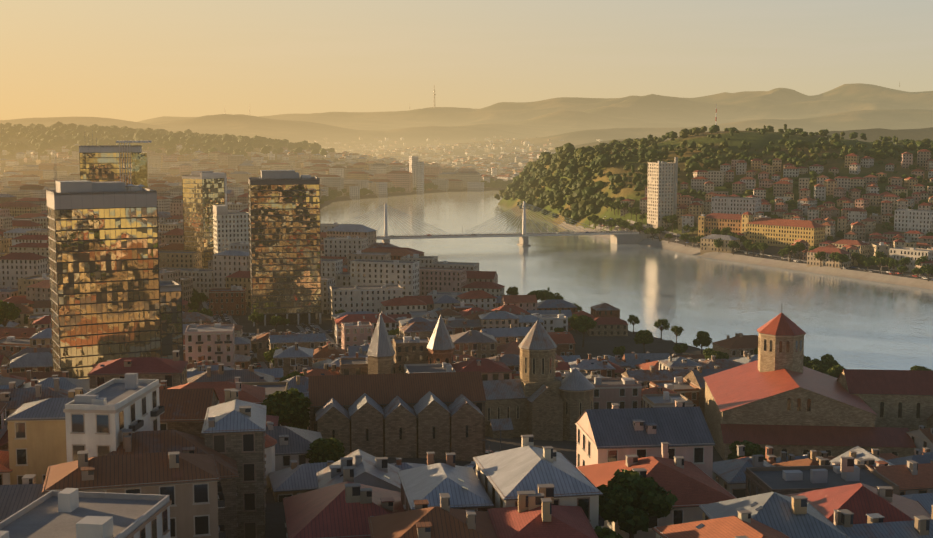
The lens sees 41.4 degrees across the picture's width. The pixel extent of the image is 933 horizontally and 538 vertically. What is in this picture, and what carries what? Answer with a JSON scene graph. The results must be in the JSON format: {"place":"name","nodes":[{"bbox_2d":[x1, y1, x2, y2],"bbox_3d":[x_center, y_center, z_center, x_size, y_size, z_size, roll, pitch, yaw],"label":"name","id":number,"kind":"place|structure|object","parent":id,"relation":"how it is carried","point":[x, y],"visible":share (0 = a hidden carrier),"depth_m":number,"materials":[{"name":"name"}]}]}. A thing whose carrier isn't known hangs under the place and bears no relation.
{"place":"outdoors","nodes":[
{"label":"outdoors","id":0,"kind":"place"},
{"bbox_2d":[0,151,932,537],"bbox_3d":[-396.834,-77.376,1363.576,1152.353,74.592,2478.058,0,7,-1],"label":"city buildings","id":1,"kind":"structure","parent":0,"point":[146,447],"depth_m":224.02,"materials":[{"name":"tile"}]},
{"bbox_2d":[0,83,932,537],"bbox_3d":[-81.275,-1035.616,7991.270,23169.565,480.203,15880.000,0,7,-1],"label":"terrain","id":2,"kind":"structure","parent":0,"point":[874,111],"depth_m":5976.35,"materials":[{"name":"green plant"}]},
{"bbox_2d":[0,300,21,326],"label":"tree","id":3,"kind":"object","parent":2,"relation":"on","point":[10,311],"visible":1,"depth_m":606.84,"materials":[{"name":"green plant"}]},
{"bbox_2d":[46,134,320,378],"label":"skyscrapers","id":4,"kind":"structure","parent":2,"relation":"on","point":[112,297],"depth_m":421.31,"materials":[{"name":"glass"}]},
{"bbox_2d":[188,302,198,309],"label":"tree","id":5,"kind":"object","parent":2,"relation":"on","point":[192,304],"visible":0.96,"depth_m":705.21,"materials":[{"name":"green plant"}]},
{"bbox_2d":[191,292,208,312],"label":"tree","id":6,"kind":"object","parent":2,"relation":"on","point":[200,297],"visible":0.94,"depth_m":709.52,"materials":[{"name":"green plant"}]},
{"bbox_2d":[199,308,212,315],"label":"tree","id":7,"kind":"object","parent":2,"relation":"on","point":[205,311],"visible":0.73,"depth_m":667.07,"materials":[{"name":"green plant"}]},
{"bbox_2d":[248,311,264,328],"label":"tree","id":8,"kind":"object","parent":2,"relation":"on","point":[259,318],"visible":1,"depth_m":649.14,"materials":[{"name":"green plant"}]},
{"bbox_2d":[263,347,280,365],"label":"tree","id":9,"kind":"object","parent":2,"relation":"on","point":[268,355],"visible":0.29,"depth_m":516.47,"materials":[{"name":"green plant"}]},
{"bbox_2d":[269,316,281,331],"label":"tree","id":10,"kind":"object","parent":2,"relation":"on","point":[275,320],"visible":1,"depth_m":647.25,"materials":[{"name":"green plant"}]},
{"bbox_2d":[281,317,289,330],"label":"tree","id":11,"kind":"object","parent":2,"relation":"on","point":[284,321],"visible":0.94,"depth_m":654.99,"materials":[{"name":"green plant"}]},
{"bbox_2d":[261,387,311,425],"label":"tree","id":12,"kind":"object","parent":2,"relation":"on","point":[291,405],"visible":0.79,"depth_m":274.86,"materials":[{"name":"green plant"}]},
{"bbox_2d":[278,371,303,381],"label":"tree","id":13,"kind":"object","parent":2,"relation":"on","point":[292,374],"visible":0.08,"depth_m":368.98,"materials":[{"name":"green plant"}]},
{"bbox_2d":[288,419,309,429],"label":"tree","id":14,"kind":"object","parent":2,"relation":"on","point":[304,426],"visible":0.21,"depth_m":298.27,"materials":[{"name":"green plant"}]},
{"bbox_2d":[0,136,602,199],"bbox_3d":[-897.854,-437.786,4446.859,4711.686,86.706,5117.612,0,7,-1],"label":"town","id":15,"kind":"object","parent":2,"relation":"on","point":[416,161],"visible":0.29,"depth_m":2931.36,"materials":[{"name":"tile"}]},
{"bbox_2d":[305,437,344,462],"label":"tree","id":16,"kind":"object","parent":2,"relation":"on","point":[326,449],"visible":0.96,"depth_m":236.31,"materials":[{"name":"green plant"}]},
{"bbox_2d":[388,328,398,334],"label":"tree","id":17,"kind":"object","parent":2,"relation":"on","point":[393,332],"visible":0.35,"depth_m":596.91,"materials":[{"name":"green plant"}]},
{"bbox_2d":[0,121,932,299],"bbox_3d":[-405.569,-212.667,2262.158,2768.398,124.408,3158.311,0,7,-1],"label":"forest trees","id":18,"kind":"object","parent":2,"relation":"on","point":[567,160],"visible":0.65,"depth_m":1522.86,"materials":[{"name":"green plant"}]},
{"bbox_2d":[343,201,653,245],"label":"cable stayed bridge","id":19,"kind":"structure","parent":2,"relation":"on","point":[625,237],"depth_m":1169.40,"materials":[{"name":"metal"}]},
{"bbox_2d":[506,287,518,294],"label":"tree","id":20,"kind":"object","parent":2,"relation":"on","point":[511,291],"visible":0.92,"depth_m":752.76,"materials":[{"name":"green plant"}]},
{"bbox_2d":[529,290,541,299],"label":"tree","id":21,"kind":"object","parent":2,"relation":"on","point":[537,293],"visible":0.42,"depth_m":718.04,"materials":[{"name":"green plant"}]},
{"bbox_2d":[538,289,554,300],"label":"tree","id":22,"kind":"object","parent":2,"relation":"on","point":[543,295],"visible":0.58,"depth_m":717.20,"materials":[{"name":"green plant"}]},
{"bbox_2d":[546,287,550,299],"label":"tree","id":23,"kind":"object","parent":2,"relation":"on","point":[548,294],"visible":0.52,"depth_m":692.33,"materials":[{"name":"green plant"}]},
{"bbox_2d":[553,292,563,298],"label":"tree","id":24,"kind":"object","parent":2,"relation":"on","point":[558,296],"visible":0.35,"depth_m":721.71,"materials":[{"name":"green plant"}]},
{"bbox_2d":[554,327,566,331],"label":"tree","id":25,"kind":"object","parent":2,"relation":"on","point":[558,329],"visible":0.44,"depth_m":611.50,"materials":[{"name":"green plant"}]},
{"bbox_2d":[202,220,920,472],"bbox_3d":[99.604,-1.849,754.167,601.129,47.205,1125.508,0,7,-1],"label":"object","id":26,"kind":"object","parent":2,"relation":"on","point":[263,364],"visible":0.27,"depth_m":650.30,"materials":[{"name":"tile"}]},
{"bbox_2d":[206,216,932,471],"bbox_3d":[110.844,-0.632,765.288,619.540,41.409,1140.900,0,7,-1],"label":"cars","id":27,"kind":"object","parent":26,"relation":"on","point":[309,331],"visible":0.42,"depth_m":667.13,"materials":[{"name":"metal"}]},
{"bbox_2d":[224,83,899,124],"bbox_3d":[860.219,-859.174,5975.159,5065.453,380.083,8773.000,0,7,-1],"label":"hill masts","id":28,"kind":"object","parent":2,"relation":"on","point":[434,94],"visible":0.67,"depth_m":8807.48,"materials":[{"name":"metal"}]},
{"bbox_2d":[568,314,581,332],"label":"tree","id":29,"kind":"object","parent":2,"relation":"on","point":[570,319],"visible":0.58,"depth_m":647.56,"materials":[{"name":"green plant"}]},
{"bbox_2d":[570,315,596,346],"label":"tree","id":30,"kind":"object","parent":2,"relation":"on","point":[583,324],"visible":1,"depth_m":603.28,"materials":[{"name":"green plant"}]},
{"bbox_2d":[591,217,596,227],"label":"tree","id":31,"kind":"object","parent":2,"relation":"on","point":[594,220],"visible":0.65,"depth_m":1299.15,"materials":[{"name":"green plant"}]},
{"bbox_2d":[264,307,932,488],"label":"churches","id":32,"kind":"structure","parent":2,"relation":"on","point":[778,396],"depth_m":379.68,"materials":[{"name":"stone"}]},
{"bbox_2d":[596,218,605,224],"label":"tree","id":33,"kind":"object","parent":2,"relation":"on","point":[600,221],"visible":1,"depth_m":1286.70,"materials":[{"name":"green plant"}]},
{"bbox_2d":[594,526,622,537],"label":"tree","id":34,"kind":"object","parent":2,"relation":"on","point":[603,532],"visible":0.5,"depth_m":165.75,"materials":[{"name":"green plant"}]},
{"bbox_2d":[607,221,614,230],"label":"tree","id":35,"kind":"object","parent":2,"relation":"on","point":[609,223],"visible":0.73,"depth_m":1265.14,"materials":[{"name":"green plant"}]},
{"bbox_2d":[613,201,620,214],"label":"tree","id":36,"kind":"object","parent":2,"relation":"on","point":[617,204],"visible":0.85,"depth_m":1290.30,"materials":[{"name":"green plant"}]},
{"bbox_2d":[612,218,621,230],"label":"tree","id":37,"kind":"object","parent":2,"relation":"on","point":[616,220],"visible":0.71,"depth_m":1254.01,"materials":[{"name":"green plant"}]},
{"bbox_2d":[613,346,625,355],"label":"tree","id":38,"kind":"object","parent":2,"relation":"on","point":[620,350],"visible":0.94,"depth_m":560.42,"materials":[{"name":"green plant"}]},
{"bbox_2d":[619,203,628,216],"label":"tree","id":39,"kind":"object","parent":2,"relation":"on","point":[624,205],"visible":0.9,"depth_m":1278.54,"materials":[{"name":"green plant"}]},
{"bbox_2d":[619,220,629,230],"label":"tree","id":40,"kind":"object","parent":2,"relation":"on","point":[626,223],"visible":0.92,"depth_m":1231.83,"materials":[{"name":"green plant"}]},
{"bbox_2d":[628,314,639,333],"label":"tree","id":41,"kind":"object","parent":2,"relation":"on","point":[633,319],"visible":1,"depth_m":644.40,"materials":[{"name":"green plant"}]},
{"bbox_2d":[632,207,640,220],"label":"tree","id":42,"kind":"object","parent":2,"relation":"on","point":[635,210],"visible":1,"depth_m":1251.22,"materials":[{"name":"green plant"}]},
{"bbox_2d":[597,469,677,537],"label":"tree","id":43,"kind":"object","parent":2,"relation":"on","point":[631,501],"visible":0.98,"depth_m":183.35,"materials":[{"name":"green plant"}]},
{"bbox_2d":[633,221,642,227],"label":"tree","id":44,"kind":"object","parent":2,"relation":"on","point":[637,223],"visible":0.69,"depth_m":1212.02,"materials":[{"name":"green plant"}]},
{"bbox_2d":[635,225,643,233],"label":"tree","id":45,"kind":"object","parent":2,"relation":"on","point":[639,228],"visible":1,"depth_m":1202.68,"materials":[{"name":"green plant"}]},
{"bbox_2d":[633,330,653,352],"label":"tree","id":46,"kind":"object","parent":2,"relation":"on","point":[643,337],"visible":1,"depth_m":581.86,"materials":[{"name":"green plant"}]},
{"bbox_2d":[647,227,656,239],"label":"tree","id":47,"kind":"object","parent":2,"relation":"on","point":[651,231],"visible":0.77,"depth_m":1177.45,"materials":[{"name":"green plant"}]},
{"bbox_2d":[655,226,664,239],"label":"tree","id":48,"kind":"object","parent":2,"relation":"on","point":[659,230],"visible":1,"depth_m":1168.42,"materials":[{"name":"green plant"}]},
{"bbox_2d":[653,319,669,339],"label":"tree","id":49,"kind":"object","parent":2,"relation":"on","point":[661,324],"visible":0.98,"depth_m":626.55,"materials":[{"name":"green plant"}]},
{"bbox_2d":[662,215,667,229],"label":"tree","id":50,"kind":"object","parent":2,"relation":"on","point":[665,217],"visible":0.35,"depth_m":1192.32,"materials":[{"name":"green plant"}]},
{"bbox_2d":[664,233,672,238],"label":"tree","id":51,"kind":"object","parent":2,"relation":"on","point":[669,236],"visible":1,"depth_m":1148.02,"materials":[{"name":"green plant"}]},
{"bbox_2d":[667,214,677,231],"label":"tree","id":52,"kind":"object","parent":2,"relation":"on","point":[671,219],"visible":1,"depth_m":1179.81,"materials":[{"name":"green plant"}]},
{"bbox_2d":[671,325,683,343],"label":"tree","id":53,"kind":"object","parent":2,"relation":"on","point":[676,329],"visible":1,"depth_m":608.57,"materials":[{"name":"green plant"}]},
{"bbox_2d":[673,343,687,353],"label":"tree","id":54,"kind":"object","parent":2,"relation":"on","point":[680,348],"visible":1,"depth_m":568.88,"materials":[{"name":"green plant"}]},
{"bbox_2d":[679,233,689,245],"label":"tree","id":55,"kind":"object","parent":2,"relation":"on","point":[685,237],"visible":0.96,"depth_m":1116.84,"materials":[{"name":"green plant"}]},
{"bbox_2d":[682,225,689,231],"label":"tree","id":56,"kind":"object","parent":2,"relation":"on","point":[686,228],"visible":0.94,"depth_m":1154.40,"materials":[{"name":"green plant"}]},
{"bbox_2d":[689,226,695,236],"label":"tree","id":57,"kind":"object","parent":2,"relation":"on","point":[692,229],"visible":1,"depth_m":1144.93,"materials":[{"name":"green plant"}]},
{"bbox_2d":[689,236,696,243],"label":"tree","id":58,"kind":"object","parent":2,"relation":"on","point":[692,239],"visible":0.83,"depth_m":1104.17,"materials":[{"name":"green plant"}]},
{"bbox_2d":[696,235,703,241],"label":"tree","id":59,"kind":"object","parent":2,"relation":"on","point":[698,238],"visible":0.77,"depth_m":1095.35,"materials":[{"name":"green plant"}]},
{"bbox_2d":[693,331,711,353],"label":"tree","id":60,"kind":"object","parent":2,"relation":"on","point":[703,338],"visible":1,"depth_m":574.79,"materials":[{"name":"green plant"}]},
{"bbox_2d":[703,347,728,359],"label":"tree","id":61,"kind":"object","parent":2,"relation":"on","point":[708,352],"visible":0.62,"depth_m":523.02,"materials":[{"name":"green plant"}]},
{"bbox_2d":[711,228,720,234],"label":"tree","id":62,"kind":"object","parent":2,"relation":"on","point":[716,231],"visible":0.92,"depth_m":1107.10,"materials":[{"name":"green plant"}]},
{"bbox_2d":[714,241,722,251],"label":"tree","id":63,"kind":"object","parent":2,"relation":"on","point":[719,244],"visible":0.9,"depth_m":1061.78,"materials":[{"name":"green plant"}]},
{"bbox_2d":[713,238,723,244],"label":"tree","id":64,"kind":"object","parent":2,"relation":"on","point":[716,241],"visible":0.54,"depth_m":1064.07,"materials":[{"name":"green plant"}]},
{"bbox_2d":[720,227,730,234],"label":"tree","id":65,"kind":"object","parent":2,"relation":"on","point":[726,230],"visible":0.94,"depth_m":1093.37,"materials":[{"name":"green plant"}]},
{"bbox_2d":[727,240,739,254],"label":"tree","id":66,"kind":"object","parent":2,"relation":"on","point":[732,244],"visible":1,"depth_m":1044.26,"materials":[{"name":"green plant"}]},
{"bbox_2d":[735,235,745,241],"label":"tree","id":67,"kind":"object","parent":2,"relation":"on","point":[740,237],"visible":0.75,"depth_m":1069.20,"materials":[{"name":"green plant"}]},
{"bbox_2d":[559,149,932,289],"bbox_3d":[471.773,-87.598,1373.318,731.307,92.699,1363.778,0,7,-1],"label":"town","id":68,"kind":"structure","parent":2,"relation":"on","point":[737,214],"depth_m":1150.81,"materials":[{"name":"tile"}]},
{"bbox_2d":[921,264,932,280],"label":"tree","id":69,"kind":"object","parent":68,"relation":"on","point":[929,268],"visible":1,"depth_m":864.66,"materials":[{"name":"green plant"}]},
{"bbox_2d":[728,440,766,460],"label":"tree","id":70,"kind":"object","parent":2,"relation":"on","point":[751,448],"visible":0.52,"depth_m":301.59,"materials":[{"name":"green plant"}]},
{"bbox_2d":[742,240,752,255],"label":"tree","id":71,"kind":"object","parent":2,"relation":"on","point":[747,244],"visible":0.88,"depth_m":1033.42,"materials":[{"name":"green plant"}]},
{"bbox_2d":[748,244,757,254],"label":"tree","id":72,"kind":"object","parent":2,"relation":"on","point":[754,247],"visible":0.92,"depth_m":1028.16,"materials":[{"name":"green plant"}]},
{"bbox_2d":[757,242,768,257],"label":"tree","id":73,"kind":"object","parent":2,"relation":"on","point":[762,246],"visible":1,"depth_m":1016.32,"materials":[{"name":"green plant"}]},
{"bbox_2d":[778,249,785,260],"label":"tree","id":74,"kind":"object","parent":2,"relation":"on","point":[781,252],"visible":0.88,"depth_m":994.04,"materials":[{"name":"green plant"}]},
{"bbox_2d":[783,245,797,261],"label":"tree","id":75,"kind":"object","parent":2,"relation":"on","point":[792,249],"visible":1,"depth_m":985.52,"materials":[{"name":"green plant"}]},
{"bbox_2d":[795,242,805,259],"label":"tree","id":76,"kind":"object","parent":2,"relation":"on","point":[801,246],"visible":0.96,"depth_m":1002.88,"materials":[{"name":"green plant"}]},
{"bbox_2d":[803,358,829,373],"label":"tree","id":77,"kind":"object","parent":2,"relation":"on","point":[816,364],"visible":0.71,"depth_m":509.14,"materials":[{"name":"green plant"}]},
{"bbox_2d":[814,251,825,266],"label":"tree","id":78,"kind":"object","parent":2,"relation":"on","point":[818,255],"visible":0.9,"depth_m":955.28,"materials":[{"name":"green plant"}]},
{"bbox_2d":[820,354,835,360],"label":"tree","id":79,"kind":"object","parent":2,"relation":"on","point":[825,357],"visible":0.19,"depth_m":525.29,"materials":[{"name":"green plant"}]},
{"bbox_2d":[825,358,840,366],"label":"tree","id":80,"kind":"object","parent":2,"relation":"on","point":[831,362],"visible":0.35,"depth_m":512.41,"materials":[{"name":"green plant"}]},
{"bbox_2d":[828,252,838,267],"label":"tree","id":81,"kind":"object","parent":2,"relation":"on","point":[833,254],"visible":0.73,"depth_m":947.15,"materials":[{"name":"green plant"}]},
{"bbox_2d":[825,365,844,377],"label":"tree","id":82,"kind":"object","parent":2,"relation":"on","point":[834,371],"visible":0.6,"depth_m":492.08,"materials":[{"name":"green plant"}]},
{"bbox_2d":[834,253,849,268],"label":"tree","id":83,"kind":"object","parent":2,"relation":"on","point":[842,257],"visible":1,"depth_m":935.83,"materials":[{"name":"green plant"}]},
{"bbox_2d":[850,252,859,265],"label":"tree","id":84,"kind":"object","parent":2,"relation":"on","point":[854,255],"visible":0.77,"depth_m":957.52,"materials":[{"name":"green plant"}]},
{"bbox_2d":[863,260,872,266],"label":"tree","id":85,"kind":"object","parent":2,"relation":"on","point":[868,263],"visible":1,"depth_m":917.04,"materials":[{"name":"green plant"}]},
{"bbox_2d":[874,257,885,273],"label":"tree","id":86,"kind":"object","parent":2,"relation":"on","point":[880,262],"visible":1,"depth_m":908.42,"materials":[{"name":"green plant"}]},
{"bbox_2d":[873,251,886,269],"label":"tree","id":87,"kind":"object","parent":2,"relation":"on","point":[882,254],"visible":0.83,"depth_m":933.05,"materials":[{"name":"green plant"}]},
{"bbox_2d":[885,257,891,270],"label":"tree","id":88,"kind":"object","parent":2,"relation":"on","point":[887,260],"visible":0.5,"depth_m":924.59,"materials":[{"name":"green plant"}]},
{"bbox_2d":[888,258,899,275],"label":"tree","id":89,"kind":"object","parent":2,"relation":"on","point":[893,262],"visible":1,"depth_m":895.76,"materials":[{"name":"green plant"}]},
{"bbox_2d":[897,265,907,276],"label":"tree","id":90,"kind":"object","parent":2,"relation":"on","point":[902,268],"visible":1,"depth_m":890.42,"materials":[{"name":"green plant"}]},
{"bbox_2d":[899,257,910,273],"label":"tree","id":91,"kind":"object","parent":2,"relation":"on","point":[905,261],"visible":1,"depth_m":912.47,"materials":[{"name":"green plant"}]},
{"bbox_2d":[912,267,923,278],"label":"tree","id":92,"kind":"object","parent":2,"relation":"on","point":[917,270],"visible":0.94,"depth_m":875.90,"materials":[{"name":"green plant"}]},
{"bbox_2d":[910,365,932,370],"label":"tree","id":93,"kind":"object","parent":2,"relation":"on","point":[916,367],"visible":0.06,"depth_m":532.00,"materials":[{"name":"green plant"}]},
{"bbox_2d":[915,255,929,264],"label":"tree","id":94,"kind":"object","parent":2,"relation":"on","point":[921,259],"visible":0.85,"depth_m":898.76,"materials":[{"name":"green plant"}]},
{"bbox_2d":[0,0,932,121],"label":"sky","id":95,"kind":"structure","parent":0,"point":[128,60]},
{"bbox_2d":[320,190,932,369],"bbox_3d":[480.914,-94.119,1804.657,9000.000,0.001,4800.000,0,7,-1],"label":"river water","id":96,"kind":"structure","parent":0,"point":[849,323],"depth_m":881.51,"materials":[{"name":"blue liquid"}]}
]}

